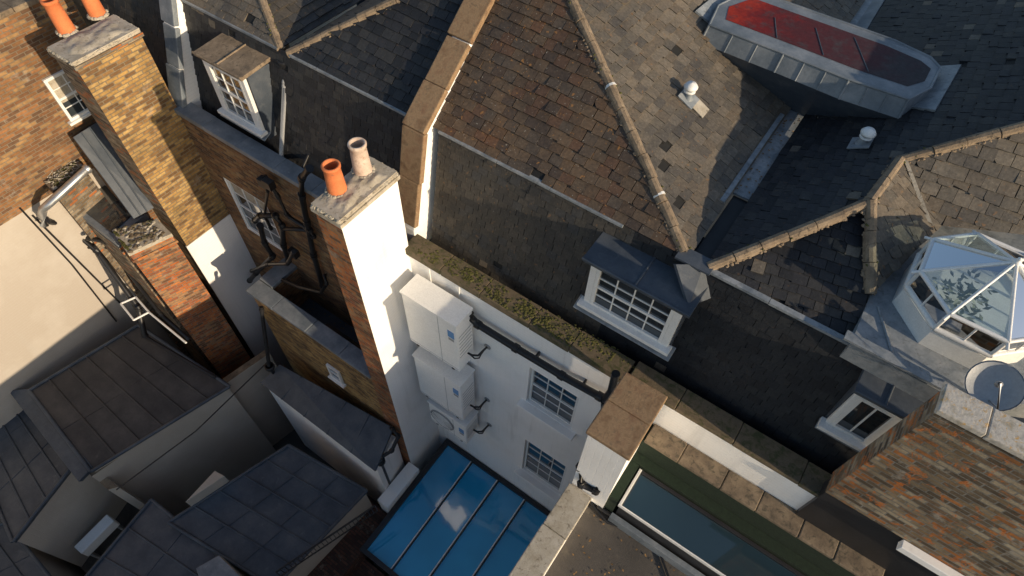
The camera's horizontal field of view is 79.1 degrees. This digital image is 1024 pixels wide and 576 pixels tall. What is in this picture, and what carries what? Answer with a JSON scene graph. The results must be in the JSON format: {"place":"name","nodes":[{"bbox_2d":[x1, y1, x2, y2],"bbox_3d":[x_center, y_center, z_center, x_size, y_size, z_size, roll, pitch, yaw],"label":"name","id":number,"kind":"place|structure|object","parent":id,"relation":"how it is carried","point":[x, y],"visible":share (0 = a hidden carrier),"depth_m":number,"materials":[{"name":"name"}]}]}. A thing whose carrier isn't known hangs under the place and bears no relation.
{"place":"outdoors","nodes":[
{"label":"outdoors","id":0,"kind":"place"},
{"bbox_2d":[28,546,85,575],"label":"walls","id":1,"kind":"structure","parent":0,"point":[54,565],"depth_m":13.10,"materials":[{"name":"beige paint"}]},
{"bbox_2d":[0,522,51,575],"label":"roof","id":2,"kind":"structure","parent":1,"relation":"on","point":[19,559],"depth_m":12.32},
{"bbox_2d":[181,117,353,327],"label":"facade","id":3,"kind":"structure","parent":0,"point":[222,161],"depth_m":11.34,"materials":[{"name":"brick"}]},
{"bbox_2d":[174,102,325,197],"bbox_3d":[-3.721,-1.963,9.935,4.818,0.106,0.307,30,59,18],"label":"parapet coping","id":4,"kind":"object","parent":3,"relation":"on","point":[250,148],"visible":0.73,"depth_m":10.08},
{"bbox_2d":[226,179,280,248],"bbox_3d":[-4.905,-1.395,11.984,1.133,1.434,0.050,30,59,18],"label":"sash window","id":5,"kind":"structure","parent":3,"relation":"attached to","point":[250,206],"depth_m":12.00,"materials":[{"name":"white glass"}]},
{"bbox_2d":[159,0,356,107],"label":"party wall","id":6,"kind":"structure","parent":3,"relation":"on","point":[183,88],"depth_m":10.21,"materials":[{"name":"white paint"}]},
{"bbox_2d":[247,164,328,293],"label":"soil pipes","id":7,"kind":"object","parent":3,"relation":"attached to","point":[266,183],"visible":1,"depth_m":11.09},
{"bbox_2d":[182,2,404,181],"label":"mansard slates","id":8,"kind":"object","parent":3,"relation":"on","point":[326,117],"visible":0.52,"depth_m":9.29,"materials":[{"name":"grey stone"}]},
{"bbox_2d":[191,33,289,140],"bbox_3d":[-4.101,-3.249,9.829,1.055,1.325,0.983,30,59,18],"label":"dormer","id":9,"kind":"object","parent":8,"relation":"on","point":[246,66],"visible":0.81,"depth_m":9.34,"materials":[{"name":"stone"}]},
{"bbox_2d":[206,62,257,128],"bbox_3d":[-4.324,-2.991,9.642,0.755,0.917,0.050,30,59,18],"label":"dormer window","id":10,"kind":"structure","parent":9,"relation":"in","point":[232,95],"depth_m":9.66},
{"bbox_2d":[180,0,405,115],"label":"lead flashing","id":11,"kind":"object","parent":8,"relation":"on","point":[385,104],"visible":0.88,"depth_m":8.79,"materials":[{"name":"grey metal"}]},
{"bbox_2d":[277,59,308,167],"bbox_3d":[-3.339,-2.711,9.619,0.556,1.548,0.918,30,59,18],"label":"downpipe","id":12,"kind":"object","parent":8,"relation":"attached to","point":[282,121],"visible":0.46,"depth_m":9.69,"materials":[{"name":"grey plastic"}]},
{"bbox_2d":[186,0,462,112],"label":"roof slates","id":13,"kind":"object","parent":8,"relation":"on","point":[389,54],"visible":0.86,"depth_m":8.49,"materials":[{"name":"grey stone"}]},
{"bbox_2d":[258,0,400,57],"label":"ridge tiles","id":14,"kind":"object","parent":13,"relation":"on","point":[271,24],"visible":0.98,"depth_m":8.78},
{"bbox_2d":[398,0,494,240],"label":"party wall","id":15,"kind":"structure","parent":3,"relation":"on","point":[418,156],"depth_m":8.01,"materials":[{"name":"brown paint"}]},
{"bbox_2d":[246,258,404,502],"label":"wing","id":16,"kind":"structure","parent":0,"point":[324,394],"depth_m":12.77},
{"bbox_2d":[326,363,346,388],"bbox_3d":[-3.577,1.761,12.509,0.440,0.550,0.090,30,59,18],"label":"small window","id":17,"kind":"structure","parent":16,"relation":"in","point":[334,374],"depth_m":12.57,"materials":[{"name":"white glass"}]},
{"bbox_2d":[307,118,799,574],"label":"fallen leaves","id":18,"kind":"object","parent":16,"relation":"on","point":[594,515],"visible":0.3,"depth_m":8.19,"materials":[{"name":"brown plant"}]},
{"bbox_2d":[273,429,381,508],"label":"ground","id":19,"kind":"structure","parent":0,"point":[292,438],"depth_m":16.47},
{"bbox_2d":[18,473,126,566],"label":"walls","id":20,"kind":"structure","parent":19,"relation":"on","point":[72,514],"depth_m":12.92,"materials":[{"name":"beige paint"}]},
{"bbox_2d":[0,410,70,542],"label":"roof","id":21,"kind":"structure","parent":20,"relation":"on","point":[35,472],"depth_m":12.35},
{"bbox_2d":[0,168,179,521],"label":"cream render","id":22,"kind":"object","parent":19,"relation":"on","point":[55,315],"depth_m":12.44,"materials":[{"name":"paint"}]},
{"bbox_2d":[0,0,95,225],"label":"brick","id":23,"kind":"object","parent":22,"relation":"on","point":[38,132],"visible":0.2,"depth_m":10.40,"materials":[{"name":"brown brick"}]},
{"bbox_2d":[0,0,38,18],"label":"coping","id":24,"kind":"object","parent":23,"relation":"on","point":[8,7],"visible":0.97,"depth_m":9.51,"materials":[{"name":"stone"}]},
{"bbox_2d":[42,70,90,125],"bbox_3d":[-7.599,-3.369,10.787,0.090,0.892,0.720,30,59,18],"label":"sash window","id":25,"kind":"structure","parent":23,"relation":"attached to","point":[65,95],"depth_m":10.72,"materials":[{"name":"white glass"}]},
{"bbox_2d":[19,207,120,321],"bbox_3d":[-8.706,-0.401,12.491,0.345,3.640,0.085,-30,61,-21],"label":"cable","id":26,"kind":"object","parent":22,"relation":"attached to","point":[72,255],"visible":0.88,"depth_m":12.27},
{"bbox_2d":[45,217,216,378],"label":"black downpipes","id":27,"kind":"object","parent":22,"relation":"attached to","point":[137,307],"visible":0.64,"depth_m":12.84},
{"bbox_2d":[120,296,186,343],"bbox_3d":[-7.118,0.682,12.292,1.817,0.038,0.406,30,59,18],"label":"white pipe rack","id":28,"kind":"object","parent":27,"relation":"on","point":[151,314],"visible":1,"depth_m":12.37,"materials":[{"name":"metal"}]},
{"bbox_2d":[79,477,145,572],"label":"cream outbuilding","id":29,"kind":"structure","parent":19,"relation":"on","point":[133,506],"depth_m":13.72,"materials":[{"name":"paint"}]},
{"bbox_2d":[74,515,124,558],"bbox_3d":[-8.887,5.474,13.538,0.250,0.900,0.800,28,58,17],"label":"wall air conditioner","id":30,"kind":"object","parent":29,"relation":"on","point":[95,537],"depth_m":13.22,"materials":[{"name":"plastic"}]},
{"bbox_2d":[38,122,222,378],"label":"lead clad wing","id":31,"kind":"structure","parent":19,"relation":"on","point":[120,199],"depth_m":11.60,"materials":[{"name":"grey metal"}]},
{"bbox_2d":[37,164,92,227],"bbox_3d":[-7.999,-1.612,11.156,0.442,0.712,1.225,30,59,18],"label":"steel flue","id":32,"kind":"object","parent":31,"relation":"attached to","point":[61,192],"visible":1,"depth_m":10.95,"materials":[{"name":"silver metal"}]},
{"bbox_2d":[10,324,275,506],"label":"lead roof outbuilding","id":33,"kind":"structure","parent":19,"relation":"on","point":[180,430],"depth_m":13.04,"materials":[{"name":"beige paint"}]},
{"bbox_2d":[39,0,293,371],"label":"chimney","id":34,"kind":"object","parent":19,"relation":"on","point":[108,66],"visible":1,"depth_m":10.76,"materials":[{"name":"brick"}]},
{"bbox_2d":[112,219,250,377],"bbox_3d":[-6.859,1.055,14.226,0.851,7.237,0.779,-33,62,-23],"label":"chimney","id":35,"kind":"object","parent":19,"relation":"on","point":[154,252],"visible":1,"depth_m":12.35,"materials":[{"name":"red brick"}]},
{"bbox_2d":[90,350,293,515],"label":"cream garden wall","id":36,"kind":"structure","parent":19,"relation":"on","point":[253,395],"depth_m":14.19,"materials":[{"name":"paint"}]},
{"bbox_2d":[186,471,249,575],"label":"white parapet stub","id":37,"kind":"object","parent":19,"relation":"on","point":[217,565],"visible":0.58,"depth_m":12.32,"materials":[{"name":"beige paint"}]},
{"bbox_2d":[288,495,371,575],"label":"walls","id":38,"kind":"structure","parent":19,"relation":"on","point":[312,562],"depth_m":13.10,"materials":[{"name":"beige paint"}]},
{"bbox_2d":[167,444,367,575],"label":"roof","id":39,"kind":"structure","parent":38,"relation":"on","point":[271,514],"depth_m":12.68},
{"bbox_2d":[275,505,377,575],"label":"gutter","id":40,"kind":"object","parent":39,"relation":"on","point":[321,541],"visible":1,"depth_m":12.07,"materials":[{"name":"black metal"}]},
{"bbox_2d":[307,462,419,575],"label":"courtyard wall","id":41,"kind":"structure","parent":19,"relation":"on","point":[345,556],"depth_m":13.53,"materials":[{"name":"brick"}]},
{"bbox_2d":[359,438,549,575],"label":"frame","id":42,"kind":"object","parent":41,"relation":"attached to","point":[404,497],"visible":0.88,"depth_m":13.62,"materials":[{"name":"paint"}]},
{"bbox_2d":[367,446,546,575],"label":"glass","id":43,"kind":"object","parent":42,"relation":"on","point":[466,554],"visible":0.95,"depth_m":13.44,"materials":[{"name":"blue glass"}]},
{"bbox_2d":[310,137,440,471],"bbox_3d":[-2.077,1.660,11.694,0.560,10.930,1.092,30,59,18],"label":"chimney","id":44,"kind":"object","parent":19,"relation":"on","point":[357,210],"visible":1,"depth_m":8.76,"materials":[{"name":"white paint"}]},
{"bbox_2d":[508,424,884,575],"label":"roof extension","id":45,"kind":"object","parent":19,"relation":"on","point":[680,507],"visible":0.91,"depth_m":7.99,"materials":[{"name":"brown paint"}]},
{"bbox_2d":[572,372,667,507],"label":"brick pier","id":46,"kind":"structure","parent":45,"relation":"on","point":[622,422],"depth_m":7.21,"materials":[{"name":"stone"}]},
{"bbox_2d":[795,384,1023,575],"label":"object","id":47,"kind":"object","parent":45,"relation":"on","point":[933,485],"visible":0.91,"depth_m":5.83,"materials":[{"name":"brick"}]},
{"bbox_2d":[964,360,1023,410],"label":"satellite dish","id":48,"kind":"object","parent":47,"relation":"attached to","point":[998,385],"visible":0.93,"depth_m":5.75,"materials":[{"name":"metal"}]},
{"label":"walls","id":49,"kind":"object","parent":19,"relation":"on","visible":0},
{"bbox_2d":[85,498,217,575],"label":"roof","id":50,"kind":"structure","parent":49,"relation":"on","point":[148,541],"depth_m":12.21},
{"bbox_2d":[351,559,384,575],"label":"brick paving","id":51,"kind":"structure","parent":0,"point":[365,568],"depth_m":13.64,"materials":[{"name":"brown brick"}]},
{"bbox_2d":[371,560,389,575],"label":"supporting walls","id":52,"kind":"structure","parent":0,"point":[381,570],"depth_m":14.18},
{"bbox_2d":[409,194,1023,511],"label":"facade","id":53,"kind":"structure","parent":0,"point":[502,375],"depth_m":9.60,"materials":[{"name":"white paint"}]},
{"bbox_2d":[428,268,459,298],"bbox_3d":[-1.049,1.153,10.756,0.579,4.836,0.021,30,59,18],"label":"conduit","id":54,"kind":"object","parent":53,"relation":"attached to","point":[431,281],"visible":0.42,"depth_m":9.03,"materials":[{"name":"white paint"}]},
{"bbox_2d":[399,274,490,371],"bbox_3d":[-0.985,0.677,9.607,1.291,1.683,0.517,30,59,18],"label":"air conditioner","id":55,"kind":"object","parent":53,"relation":"attached to","point":[439,323],"visible":1,"depth_m":9.10,"materials":[{"name":"metal"}]},
{"bbox_2d":[412,346,489,419],"bbox_3d":[-1.051,1.771,11.151,1.288,1.723,0.517,30,59,18],"label":"air conditioner","id":56,"kind":"object","parent":53,"relation":"attached to","point":[445,386],"visible":0.98,"depth_m":10.67,"materials":[{"name":"metal"}]},
{"bbox_2d":[427,398,491,443],"bbox_3d":[-1.013,2.608,12.209,1.173,1.173,0.535,30,59,18],"label":"air conditioner","id":57,"kind":"object","parent":53,"relation":"attached to","point":[465,430],"visible":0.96,"depth_m":11.86,"materials":[{"name":"metal"}]},
{"bbox_2d":[514,467,559,502],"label":"sill","id":58,"kind":"structure","parent":53,"relation":"attached to","point":[537,484],"depth_m":12.62,"materials":[{"name":"white stone"}]},
{"bbox_2d":[469,311,619,407],"bbox_3d":[0.368,0.836,8.509,2.430,1.161,0.198,30,59,18],"label":"waste pipe","id":59,"kind":"object","parent":53,"relation":"attached to","point":[564,376],"visible":0.85,"depth_m":8.60,"materials":[{"name":"black plastic"}]},
{"bbox_2d":[524,441,566,491],"bbox_3d":[0.642,3.439,12.031,0.900,1.563,0.050,30,59,18],"label":"sash window","id":60,"kind":"structure","parent":53,"relation":"attached to","point":[545,467],"depth_m":12.11,"materials":[{"name":"white glass"}]},
{"bbox_2d":[516,398,575,441],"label":"sill","id":61,"kind":"structure","parent":53,"relation":"attached to","point":[546,420],"depth_m":10.08,"materials":[{"name":"white stone"}]},
{"bbox_2d":[528,369,578,426],"bbox_3d":[0.647,1.687,9.677,0.851,1.138,0.050,30,59,18],"label":"sash window","id":62,"kind":"structure","parent":53,"relation":"attached to","point":[553,398],"depth_m":9.74,"materials":[{"name":"white glass"}]},
{"bbox_2d":[405,234,831,496],"bbox_3d":[1.241,0.925,8.077,6.679,0.151,0.371,30,59,18],"label":"parapet coping","id":63,"kind":"object","parent":53,"relation":"on","point":[795,468],"visible":0.9,"depth_m":7.87,"materials":[{"name":"stone"}]},
{"bbox_2d":[418,242,769,449],"bbox_3d":[1.236,0.877,8.032,6.232,0.014,0.355,30,59,18],"label":"moss on parapet","id":64,"kind":"object","parent":63,"relation":"on","point":[531,313],"visible":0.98,"depth_m":8.40,"materials":[{"name":"green plant"}]},
{"bbox_2d":[431,134,862,473],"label":"mansard slates","id":65,"kind":"object","parent":53,"relation":"on","point":[780,377],"visible":0.53,"depth_m":7.66,"materials":[{"name":"grey stone"}]},
{"bbox_2d":[573,232,707,361],"bbox_3d":[1.675,-0.076,7.678,1.377,1.179,1.111,30,59,18],"label":"dormer","id":66,"kind":"object","parent":65,"relation":"on","point":[649,276],"visible":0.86,"depth_m":7.20,"materials":[{"name":"metal"}]},
{"bbox_2d":[590,269,674,343],"bbox_3d":[1.431,0.206,7.473,1.017,0.771,0.050,30,59,18],"label":"dormer window","id":67,"kind":"structure","parent":66,"relation":"in","point":[633,308],"depth_m":7.50,"materials":[{"name":"white wood"}]},
{"bbox_2d":[673,264,710,302],"bbox_3d":[1.995,-0.026,6.947,0.534,0.392,0.412,30,59,18],"label":"dormer side lead","id":68,"kind":"object","parent":66,"relation":"attached to","point":[693,283],"visible":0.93,"depth_m":6.88,"materials":[{"name":"grey metal"}]},
{"bbox_2d":[815,370,923,452],"bbox_3d":[3.880,1.273,6.734,0.610,1.111,0.635,30,59,18],"label":"casement dormer","id":69,"kind":"object","parent":65,"relation":"on","point":[883,395],"visible":0.5,"depth_m":6.33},
{"bbox_2d":[830,397,899,444],"bbox_3d":[3.757,1.416,6.632,0.410,0.702,0.050,30,59,18],"label":"casement dormer window","id":70,"kind":"structure","parent":69,"relation":"in","point":[861,420],"depth_m":6.64,"materials":[{"name":"white wood"}]},
{"bbox_2d":[433,0,1023,335],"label":"roof slates","id":71,"kind":"object","parent":53,"relation":"on","point":[528,95],"visible":0.82,"depth_m":7.44,"materials":[{"name":"grey stone"}]},
{"bbox_2d":[677,81,699,109],"bbox_3d":[2.204,-2.416,7.672,0.220,0.279,0.240,30,59,18],"label":"roof vent","id":72,"kind":"object","parent":71,"relation":"on","point":[688,97],"visible":1,"depth_m":7.67,"materials":[{"name":"white paint"}]},
{"bbox_2d":[693,100,708,117],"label":"pale patch slates","id":73,"kind":"object","parent":71,"relation":"on","point":[700,108],"visible":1,"depth_m":7.76,"materials":[{"name":"stone"}]},
{"bbox_2d":[438,0,1023,417],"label":"lead flashing","id":74,"kind":"object","parent":71,"relation":"on","point":[880,342],"visible":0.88,"depth_m":6.62,"materials":[{"name":"grey metal"}]},
{"bbox_2d":[892,230,1023,368],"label":"roof lantern","id":75,"kind":"object","parent":74,"relation":"on","point":[956,298],"visible":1,"depth_m":6.15,"materials":[{"name":"white glass"}]},
{"bbox_2d":[567,0,1023,295],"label":"ridge tiles","id":76,"kind":"object","parent":71,"relation":"on","point":[866,206],"visible":1,"depth_m":6.78,"materials":[{"name":"tile"}]},
{"bbox_2d":[695,0,960,118],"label":"lead roof box","id":77,"kind":"object","parent":71,"relation":"on","point":[801,60],"visible":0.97,"depth_m":7.94,"materials":[{"name":"metal"}]},
{"bbox_2d":[847,126,875,148],"bbox_3d":[4.175,-1.782,7.367,0.213,0.288,0.240,30,59,18],"label":"roof vent","id":78,"kind":"object","parent":71,"relation":"on","point":[865,138],"visible":1,"depth_m":7.33,"materials":[{"name":"white paint"}]},
{"bbox_3d":[-6.030,-4.507,17.208,4.980,8.900,8.000,30,59,18],"label":"facade","id":79,"kind":"object","parent":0,"visible":0},
{"bbox_2d":[73,0,168,89],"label":"mansard slates","id":80,"kind":"object","parent":79,"relation":"on","point":[144,16],"visible":0.27,"depth_m":10.68,"materials":[{"name":"grey stone"}]}
]}

